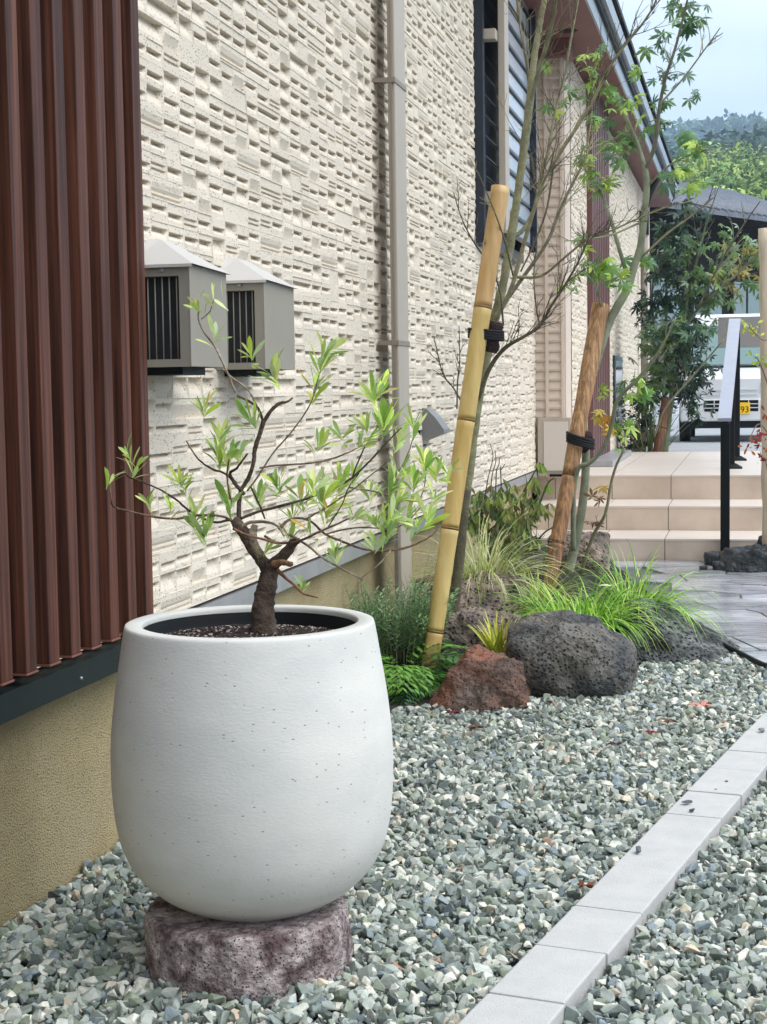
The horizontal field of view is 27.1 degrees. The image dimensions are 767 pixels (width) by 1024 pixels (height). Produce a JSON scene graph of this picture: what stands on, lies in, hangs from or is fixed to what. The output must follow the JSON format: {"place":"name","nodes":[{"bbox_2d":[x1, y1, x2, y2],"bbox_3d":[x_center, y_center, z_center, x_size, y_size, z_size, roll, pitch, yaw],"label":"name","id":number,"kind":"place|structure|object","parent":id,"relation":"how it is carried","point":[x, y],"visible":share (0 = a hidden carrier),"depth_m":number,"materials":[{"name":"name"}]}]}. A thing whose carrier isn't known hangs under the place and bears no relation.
{"place":"outdoors","nodes":[
{"label":"outdoors","id":0,"kind":"place"},
{"bbox_2d":[10,429,766,1023],"bbox_3d":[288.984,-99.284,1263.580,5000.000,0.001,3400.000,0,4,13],"label":"ground","id":1,"kind":"structure","parent":0,"point":[482,893],"depth_m":3.51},
{"bbox_2d":[143,896,352,1020],"bbox_3d":[-0.279,0.895,3.279,0.426,0.186,0.436,0,4,13],"label":"pedestal stone","id":2,"kind":"object","parent":1,"relation":"on","point":[187,952],"visible":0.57,"depth_m":3.10,"materials":[{"name":"stone"}]},
{"bbox_2d":[110,604,392,921],"bbox_3d":[-0.270,0.518,3.292,0.580,0.592,0.580,0,4,13],"label":"planter pot","id":3,"kind":"object","parent":2,"relation":"on","point":[252,779],"visible":1,"depth_m":3.05,"materials":[{"name":"white ceramic"}]},
{"bbox_2d":[162,624,334,637],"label":"potting soil","id":4,"kind":"structure","parent":3,"relation":"in","point":[233,631],"depth_m":3.29,"materials":[{"name":"brown soil"}]},
{"bbox_2d":[104,280,464,633],"bbox_3d":[-0.217,-0.100,3.244,0.742,0.740,0.294,0,4,13],"label":"potted tree","id":5,"kind":"object","parent":4,"relation":"on","point":[263,615],"visible":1,"depth_m":3.23,"materials":[{"name":"green plant"}]},
{"bbox_2d":[0,0,678,927],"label":"house","id":6,"kind":"structure","parent":1,"relation":"on","point":[264,136],"depth_m":6.14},
{"bbox_2d":[0,0,153,724],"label":"batten screen","id":7,"kind":"object","parent":6,"relation":"attached to","point":[76,573],"visible":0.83,"depth_m":3.64,"materials":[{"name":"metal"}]},
{"bbox_2d":[144,239,230,375],"bbox_3d":[-0.544,-0.552,4.294,0.181,0.365,0.324,0,4,13],"label":"weather hood","id":8,"kind":"object","parent":6,"relation":"attached to","point":[177,275],"visible":0.88,"depth_m":4.18,"materials":[{"name":"metal"}]},
{"bbox_2d":[214,258,296,376],"bbox_3d":[-0.397,-0.604,4.939,0.181,0.365,0.347,0,4,13],"label":"weather hood","id":9,"kind":"object","parent":6,"relation":"attached to","point":[260,304],"visible":0.82,"depth_m":4.82,"materials":[{"name":"metal"}]},
{"bbox_2d":[372,0,411,624],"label":"downpipe","id":10,"kind":"object","parent":6,"relation":"attached to","point":[399,341],"visible":0.77,"depth_m":6.92,"materials":[{"name":"beige metal"}]},
{"bbox_2d":[418,407,449,445],"bbox_3d":[0.253,-0.426,7.915,0.126,0.200,0.187,0,4,13],"label":"vent cap","id":11,"kind":"object","parent":6,"relation":"attached to","point":[434,424],"visible":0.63,"depth_m":7.84,"materials":[{"name":"paint"}]},
{"bbox_2d":[472,0,523,263],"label":"window","id":12,"kind":"structure","parent":6,"relation":"in","point":[485,54],"depth_m":9.63,"materials":[{"name":"black glass"}]},
{"bbox_2d":[483,0,537,252],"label":"louvre grille","id":13,"kind":"object","parent":6,"relation":"attached to","point":[512,79],"visible":0.59,"depth_m":10.13,"materials":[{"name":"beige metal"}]},
{"bbox_2d":[538,417,570,476],"bbox_3d":[1.289,-0.489,12.005,0.249,0.443,0.074,0,4,13],"label":"wall cabinet","id":14,"kind":"object","parent":6,"relation":"attached to","point":[552,444],"depth_m":11.98,"materials":[{"name":"beige metal"}]},
{"bbox_2d":[543,422,567,470],"bbox_3d":[1.296,-0.495,11.980,0.184,0.369,0.009,0,4,13],"label":"door","id":15,"kind":"structure","parent":14,"relation":"in","point":[555,444],"depth_m":11.98,"materials":[{"name":"beige metal"}]},
{"bbox_2d":[612,356,622,427],"bbox_3d":[2.452,-1.253,16.702,0.038,0.750,1.050,0,4,13],"label":"entrance window","id":16,"kind":"structure","parent":6,"relation":"in","point":[617,365],"depth_m":16.46,"materials":[{"name":"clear glass"}]},
{"bbox_2d":[639,169,662,440],"bbox_3d":[3.340,-2.567,19.816,0.310,3.370,0.120,0,4,13],"label":"downpipe","id":17,"kind":"object","parent":6,"relation":"attached to","point":[653,185],"visible":0.32,"depth_m":19.78,"materials":[{"name":"beige metal"}]},
{"bbox_2d":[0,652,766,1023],"bbox_3d":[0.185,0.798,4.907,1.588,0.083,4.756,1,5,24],"label":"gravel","id":18,"kind":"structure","parent":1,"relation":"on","point":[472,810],"depth_m":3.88,"materials":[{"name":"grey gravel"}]},
{"bbox_2d":[445,709,461,714],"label":"fallen leaf","id":19,"kind":"object","parent":18,"relation":"on","point":[454,712],"visible":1,"depth_m":5.62,"materials":[{"name":"brown plant"}]},
{"bbox_2d":[467,723,487,728],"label":"fallen leaf","id":20,"kind":"object","parent":18,"relation":"on","point":[475,726],"visible":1,"depth_m":5.37,"materials":[{"name":"brown plant"}]},
{"bbox_2d":[577,880,594,888],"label":"fallen leaf","id":21,"kind":"object","parent":18,"relation":"on","point":[582,884],"visible":1,"depth_m":3.64,"materials":[{"name":"brown plant"}]},
{"bbox_2d":[607,741,626,744],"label":"fallen leaf","id":22,"kind":"object","parent":18,"relation":"on","point":[617,743],"visible":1,"depth_m":5.09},
{"bbox_2d":[663,718,678,722],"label":"fallen leaf","id":23,"kind":"object","parent":18,"relation":"on","point":[667,720],"visible":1,"depth_m":5.41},
{"bbox_2d":[686,700,711,706],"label":"fallen leaf","id":24,"kind":"object","parent":18,"relation":"on","point":[702,703],"visible":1,"depth_m":5.70,"materials":[{"name":"red plant"}]},
{"bbox_2d":[379,544,642,715],"bbox_3d":[0.857,0.498,8.157,1.239,0.203,5.320,0,4,13],"label":"garden bed","id":25,"kind":"object","parent":1,"relation":"on","point":[588,576],"visible":0.07,"depth_m":8.32,"materials":[{"name":"green plant"}]},
{"bbox_2d":[342,576,459,664],"bbox_3d":[0.079,0.432,6.552,0.525,0.343,0.531,1,5,26],"label":"herb shrub","id":26,"kind":"object","parent":25,"relation":"on","point":[417,616],"visible":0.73,"depth_m":6.47,"materials":[{"name":"green plant"}]},
{"bbox_2d":[386,672,445,705],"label":"fern","id":27,"kind":"object","parent":25,"relation":"on","point":[409,694],"visible":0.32,"depth_m":5.98,"materials":[{"name":"green plant"}]},
{"bbox_2d":[381,641,469,699],"bbox_3d":[0.105,0.618,6.255,0.583,0.170,0.574,-4,5,-37],"label":"fern","id":28,"kind":"object","parent":25,"relation":"on","point":[413,677],"visible":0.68,"depth_m":6.09,"materials":[{"name":"green plant"}]},
{"bbox_2d":[381,530,507,616],"bbox_3d":[0.121,0.305,7.194,0.771,0.456,0.881,2,5,37],"label":"grass clump","id":29,"kind":"object","parent":25,"relation":"on","point":[424,572],"visible":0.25,"depth_m":7.22,"materials":[{"name":"green plant"}]},
{"bbox_2d":[439,640,459,658],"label":"weed","id":30,"kind":"object","parent":25,"relation":"on","point":[447,641],"visible":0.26,"depth_m":6.45,"materials":[{"name":"green plant"}]},
{"bbox_2d":[421,184,509,667],"bbox_3d":[0.325,-0.299,6.447,0.493,2.047,0.077,-4,5,-37],"label":"bamboo stake","id":31,"kind":"object","parent":25,"relation":"on","point":[483,301],"visible":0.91,"depth_m":6.42,"materials":[{"name":"yellow wood"}]},
{"bbox_2d":[467,320,504,352],"bbox_3d":[0.418,-0.713,6.494,0.155,0.136,0.116,-1,4,-8],"label":"rope tie","id":32,"kind":"object","parent":31,"relation":"attached to","point":[494,334],"visible":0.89,"depth_m":6.46,"materials":[{"name":"black fabric"}]},
{"bbox_2d":[415,606,521,652],"bbox_3d":[0.363,0.557,6.694,0.460,0.305,0.349,0,4,13],"label":"rock","id":33,"kind":"object","parent":25,"relation":"on","point":[458,631],"visible":0.29,"depth_m":6.56,"materials":[{"name":"grey stone"}]},
{"bbox_2d":[412,571,530,622],"bbox_3d":[0.385,0.465,7.207,0.558,0.395,0.504,0,4,13],"label":"rock","id":34,"kind":"object","parent":25,"relation":"on","point":[488,602],"visible":0.22,"depth_m":7.05,"materials":[{"name":"grey stone"}]},
{"bbox_2d":[428,644,530,715],"bbox_3d":[0.363,0.653,5.932,0.382,0.300,0.392,0,4,13],"label":"rock","id":35,"kind":"object","parent":25,"relation":"on","point":[480,678],"visible":0.67,"depth_m":5.80,"materials":[{"name":"brown stone"}]},
{"bbox_2d":[389,510,580,607],"bbox_3d":[0.441,0.221,7.281,0.915,0.460,0.844,1,5,28],"label":"grass clump","id":36,"kind":"object","parent":25,"relation":"on","point":[477,569],"visible":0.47,"depth_m":7.29,"materials":[{"name":"green plant"}]},
{"bbox_2d":[464,608,518,652],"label":"grass clump","id":37,"kind":"object","parent":25,"relation":"on","point":[494,641],"visible":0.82,"depth_m":6.35,"materials":[{"name":"plant"}]},
{"bbox_2d":[467,443,555,575],"bbox_3d":[0.678,0.038,8.771,0.574,0.840,0.509,0,4,13],"label":"shrub","id":38,"kind":"object","parent":25,"relation":"on","point":[492,509],"visible":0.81,"depth_m":8.67,"materials":[{"name":"green plant"}]},
{"bbox_2d":[516,560,590,604],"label":"grass clump","id":39,"kind":"object","parent":25,"relation":"on","point":[554,584],"visible":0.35,"depth_m":7.74,"materials":[{"name":"green plant"}]},
{"bbox_2d":[424,0,715,611],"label":"garden tree","id":40,"kind":"object","parent":25,"relation":"on","point":[501,301],"visible":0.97,"depth_m":6.65,"materials":[{"name":"green plant"}]},
{"bbox_2d":[505,610,637,698],"bbox_3d":[0.730,0.595,6.210,0.522,0.378,0.527,0,4,13],"label":"rock","id":41,"kind":"object","parent":25,"relation":"on","point":[571,654],"visible":0.65,"depth_m":5.99,"materials":[{"name":"grey stone"}]},
{"bbox_2d":[542,302,609,592],"bbox_3d":[0.988,-0.332,8.188,0.090,1.496,0.546,3,6,43],"label":"wooden stake","id":42,"kind":"object","parent":25,"relation":"on","point":[593,347],"visible":0.92,"depth_m":8.17,"materials":[{"name":"brown wood"}]},
{"bbox_2d":[566,431,594,452],"bbox_3d":[1.013,-0.361,8.182,0.133,0.122,0.177,3,6,41],"label":"rope tie","id":43,"kind":"object","parent":42,"relation":"attached to","point":[587,442],"visible":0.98,"depth_m":8.12,"materials":[{"name":"black fabric"}]},
{"bbox_2d":[542,531,610,574],"bbox_3d":[1.138,0.316,9.326,0.403,0.400,0.367,0,4,13],"label":"rock","id":44,"kind":"object","parent":25,"relation":"on","point":[598,545],"visible":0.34,"depth_m":9.19,"materials":[{"name":"grey stone"}]},
{"bbox_2d":[483,571,684,650],"bbox_3d":[0.849,0.452,7.001,0.952,0.340,0.939,0,4,13],"label":"grass clump","id":45,"kind":"object","parent":25,"relation":"on","point":[608,619],"visible":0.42,"depth_m":6.92,"materials":[{"name":"green plant"}]},
{"bbox_2d":[538,0,722,575],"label":"maple tree","id":46,"kind":"object","parent":25,"relation":"on","point":[596,273],"visible":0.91,"depth_m":8.26,"materials":[{"name":"green plant"}]},
{"bbox_2d":[550,539,742,640],"bbox_3d":[1.183,0.361,7.241,0.884,0.443,0.932,0,4,13],"label":"grass clump","id":47,"kind":"object","parent":25,"relation":"on","point":[641,587],"visible":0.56,"depth_m":7.33,"materials":[{"name":"green plant"}]},
{"bbox_2d":[612,597,740,666],"bbox_3d":[1.272,0.574,6.979,0.672,0.346,0.574,0,4,13],"label":"rock","id":48,"kind":"object","parent":25,"relation":"on","point":[691,646],"visible":0.42,"depth_m":6.86,"materials":[{"name":"grey stone"}]},
{"bbox_2d":[458,994,564,1023],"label":"kerb block","id":49,"kind":"structure","parent":1,"relation":"on","point":[493,1009],"depth_m":2.90,"materials":[{"name":"grey concrete"}]},
{"bbox_2d":[489,945,605,1023],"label":"kerb block","id":50,"kind":"structure","parent":1,"relation":"on","point":[564,976],"depth_m":3.08,"materials":[{"name":"grey concrete"}]},
{"bbox_2d":[537,906,641,989],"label":"kerb block","id":51,"kind":"structure","parent":1,"relation":"on","point":[610,934],"depth_m":3.32,"materials":[{"name":"grey concrete"}]},
{"bbox_2d":[521,451,762,560],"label":"entrance steps","id":52,"kind":"structure","parent":1,"relation":"on","point":[670,501],"depth_m":11.47,"materials":[{"name":"tile"}]},
{"bbox_2d":[718,318,747,550],"bbox_3d":[2.674,-0.654,12.331,0.181,1.712,3.948,0,4,14],"label":"handrail","id":53,"kind":"object","parent":52,"relation":"on","point":[729,413],"visible":0.92,"depth_m":10.95,"materials":[{"name":"metal"}]},
{"bbox_2d":[576,814,720,941],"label":"kerb block","id":54,"kind":"structure","parent":1,"relation":"on","point":[643,882],"depth_m":3.77,"materials":[{"name":"grey concrete"}]},
{"bbox_2d":[636,846,640,852],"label":"pebble","id":55,"kind":"object","parent":54,"relation":"on","point":[638,849],"visible":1,"depth_m":3.87,"materials":[{"name":"grey stone"}]},
{"bbox_2d":[563,770,766,1023],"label":"gravel","id":56,"kind":"structure","parent":1,"relation":"on","point":[725,879],"depth_m":3.26,"materials":[{"name":"grey gravel"}]},
{"bbox_2d":[666,791,740,830],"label":"kerb block","id":57,"kind":"structure","parent":1,"relation":"on","point":[725,808],"depth_m":4.31,"materials":[{"name":"grey concrete"}]},
{"bbox_2d":[682,800,692,803],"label":"pebble","id":58,"kind":"object","parent":57,"relation":"on","point":[688,801],"visible":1,"depth_m":4.31,"materials":[{"name":"grey stone"}]},
{"bbox_2d":[670,139,766,200],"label":"forest","id":59,"kind":"object","parent":1,"relation":"on","point":[744,177],"visible":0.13,"depth_m":125.77,"materials":[{"name":"green plant"}]},
{"bbox_2d":[688,768,760,808],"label":"kerb block","id":60,"kind":"structure","parent":1,"relation":"on","point":[741,783],"depth_m":4.55,"materials":[{"name":"grey concrete"}]},
{"bbox_2d":[711,750,766,779],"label":"kerb block","id":61,"kind":"structure","parent":1,"relation":"on","point":[744,761],"depth_m":4.79,"materials":[{"name":"grey concrete"}]},
{"bbox_2d":[728,730,766,752],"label":"kerb block","id":62,"kind":"structure","parent":1,"relation":"on","point":[751,741],"depth_m":5.04,"materials":[{"name":"grey concrete"}]},
{"bbox_2d":[748,713,766,731],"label":"kerb block","id":63,"kind":"structure","parent":1,"relation":"on","point":[761,722],"depth_m":5.32,"materials":[{"name":"grey concrete"}]},
{"bbox_2d":[614,560,766,668],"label":"slate path","id":64,"kind":"structure","parent":0,"point":[748,612],"depth_m":8.79,"materials":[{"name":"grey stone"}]},
{"bbox_2d":[699,565,707,569],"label":"rock","id":65,"kind":"object","parent":64,"relation":"on","point":[703,567],"visible":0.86,"depth_m":10.08,"materials":[{"name":"grey stone"}]},
{"bbox_2d":[703,551,721,565],"bbox_3d":[2.173,0.312,10.380,0.172,0.124,0.143,0,4,13],"label":"rock","id":66,"kind":"object","parent":64,"relation":"on","point":[709,557],"visible":0.43,"depth_m":10.33,"materials":[{"name":"grey stone"}]},
{"bbox_2d":[712,561,724,569],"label":"rock","id":67,"kind":"object","parent":64,"relation":"on","point":[718,565],"visible":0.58,"depth_m":10.04,"materials":[{"name":"grey stone"}]},
{"bbox_2d":[720,543,766,573],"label":"rock","id":68,"kind":"object","parent":64,"relation":"on","point":[749,558],"visible":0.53,"depth_m":9.96,"materials":[{"name":"grey stone"}]},
{"bbox_2d":[738,320,766,467],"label":"shrub","id":69,"kind":"object","parent":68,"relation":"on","point":[759,434],"visible":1,"depth_m":9.71,"materials":[{"name":"green plant"}]},
{"bbox_2d":[758,228,766,544],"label":"wooden stake","id":70,"kind":"object","parent":68,"relation":"on","point":[762,240],"visible":0.84,"depth_m":10.02,"materials":[{"name":"brown wood"}]},
{"bbox_2d":[722,643,766,667],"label":"edging strip","id":71,"kind":"object","parent":64,"relation":"on","point":[746,656],"visible":0.97,"depth_m":6.75,"materials":[{"name":"black paint"}]},
{"bbox_2d":[757,535,761,544],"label":"rock","id":72,"kind":"object","parent":64,"relation":"on","point":[759,541],"visible":0.19,"depth_m":10.19,"materials":[{"name":"black stone"}]},
{"bbox_2d":[618,0,766,129],"label":"sky","id":73,"kind":"structure","parent":0,"point":[731,73],"materials":[{"name":"white"}]},
{"bbox_2d":[641,427,761,461],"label":"road","id":74,"kind":"structure","parent":0,"point":[705,440],"depth_m":23.12,"materials":[{"name":"grey asphalt"}]},
{"bbox_2d":[617,385,654,451],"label":"shrub","id":75,"kind":"object","parent":74,"relation":"on","point":[623,410],"visible":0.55,"depth_m":16.65,"materials":[{"name":"green plant"}]},
{"bbox_2d":[617,397,702,451],"bbox_3d":[2.726,-0.882,16.724,1.193,0.762,1.022,-3,5,-26],"label":"grass clump","id":76,"kind":"object","parent":74,"relation":"on","point":[650,441],"visible":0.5,"depth_m":16.55,"materials":[{"name":"green plant"}]},
{"bbox_2d":[653,398,670,451],"bbox_3d":[2.877,-0.864,16.482,0.216,0.639,0.106,-2,4,-14],"label":"wooden stake","id":77,"kind":"object","parent":74,"relation":"on","point":[659,440],"visible":0.8,"depth_m":16.44,"materials":[{"name":"brown wood"}]},
{"bbox_2d":[650,341,680,431],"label":"hedge","id":78,"kind":"object","parent":74,"relation":"on","point":[675,406],"visible":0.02,"depth_m":24.45,"materials":[{"name":"green plant"}]},
{"bbox_2d":[620,168,760,451],"bbox_3d":[3.209,-2.053,16.420,1.721,2.958,1.264,0,4,13],"label":"maple tree","id":79,"kind":"object","parent":74,"relation":"on","point":[680,355],"visible":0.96,"depth_m":16.42,"materials":[{"name":"green plant"}]},
{"bbox_2d":[650,181,766,429],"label":"neighbour house","id":80,"kind":"structure","parent":74,"relation":"on","point":[727,202],"depth_m":35.46,"materials":[{"name":"tile"}]},
{"bbox_2d":[650,273,681,333],"bbox_3d":[6.000,-4.453,33.988,0.080,1.300,1.300,3,6,42],"label":"window","id":81,"kind":"structure","parent":80,"relation":"in","point":[671,315],"depth_m":33.84,"materials":[{"name":"clear glass"}]},
{"bbox_2d":[689,275,722,314],"bbox_3d":[7.145,-4.565,35.239,0.080,1.300,1.300,3,6,42],"label":"window","id":82,"kind":"structure","parent":80,"relation":"in","point":[720,310],"depth_m":35.32,"materials":[{"name":"clear glass"}]},
{"bbox_2d":[729,278,759,313],"bbox_3d":[8.291,-4.678,36.490,0.080,1.300,1.300,3,6,42],"label":"window","id":83,"kind":"structure","parent":80,"relation":"in","point":[750,304],"depth_m":36.39,"materials":[{"name":"clear glass"}]},
{"bbox_2d":[679,313,760,440],"bbox_3d":[5.373,-2.064,24.346,1.680,1.880,3.367,0,4,13],"label":"van","id":84,"kind":"object","parent":74,"relation":"on","point":[750,390],"visible":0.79,"depth_m":22.88,"materials":[{"name":"white paint"}]},
{"bbox_2d":[718,316,760,347],"bbox_3d":[4.021,-1.256,16.413,1.125,1.513,0.085,0,4,13],"label":"sign board","id":85,"kind":"object","parent":74,"relation":"on","point":[747,339],"visible":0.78,"depth_m":16.39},
{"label":"hill","id":86,"kind":"structure","parent":0,"visible":0},
{"bbox_2d":[661,108,766,167],"bbox_3d":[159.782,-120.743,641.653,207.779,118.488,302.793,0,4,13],"label":"forest","id":87,"kind":"object","parent":86,"relation":"on","point":[735,121],"visible":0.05,"depth_m":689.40,"materials":[{"name":"plant"}]}
]}

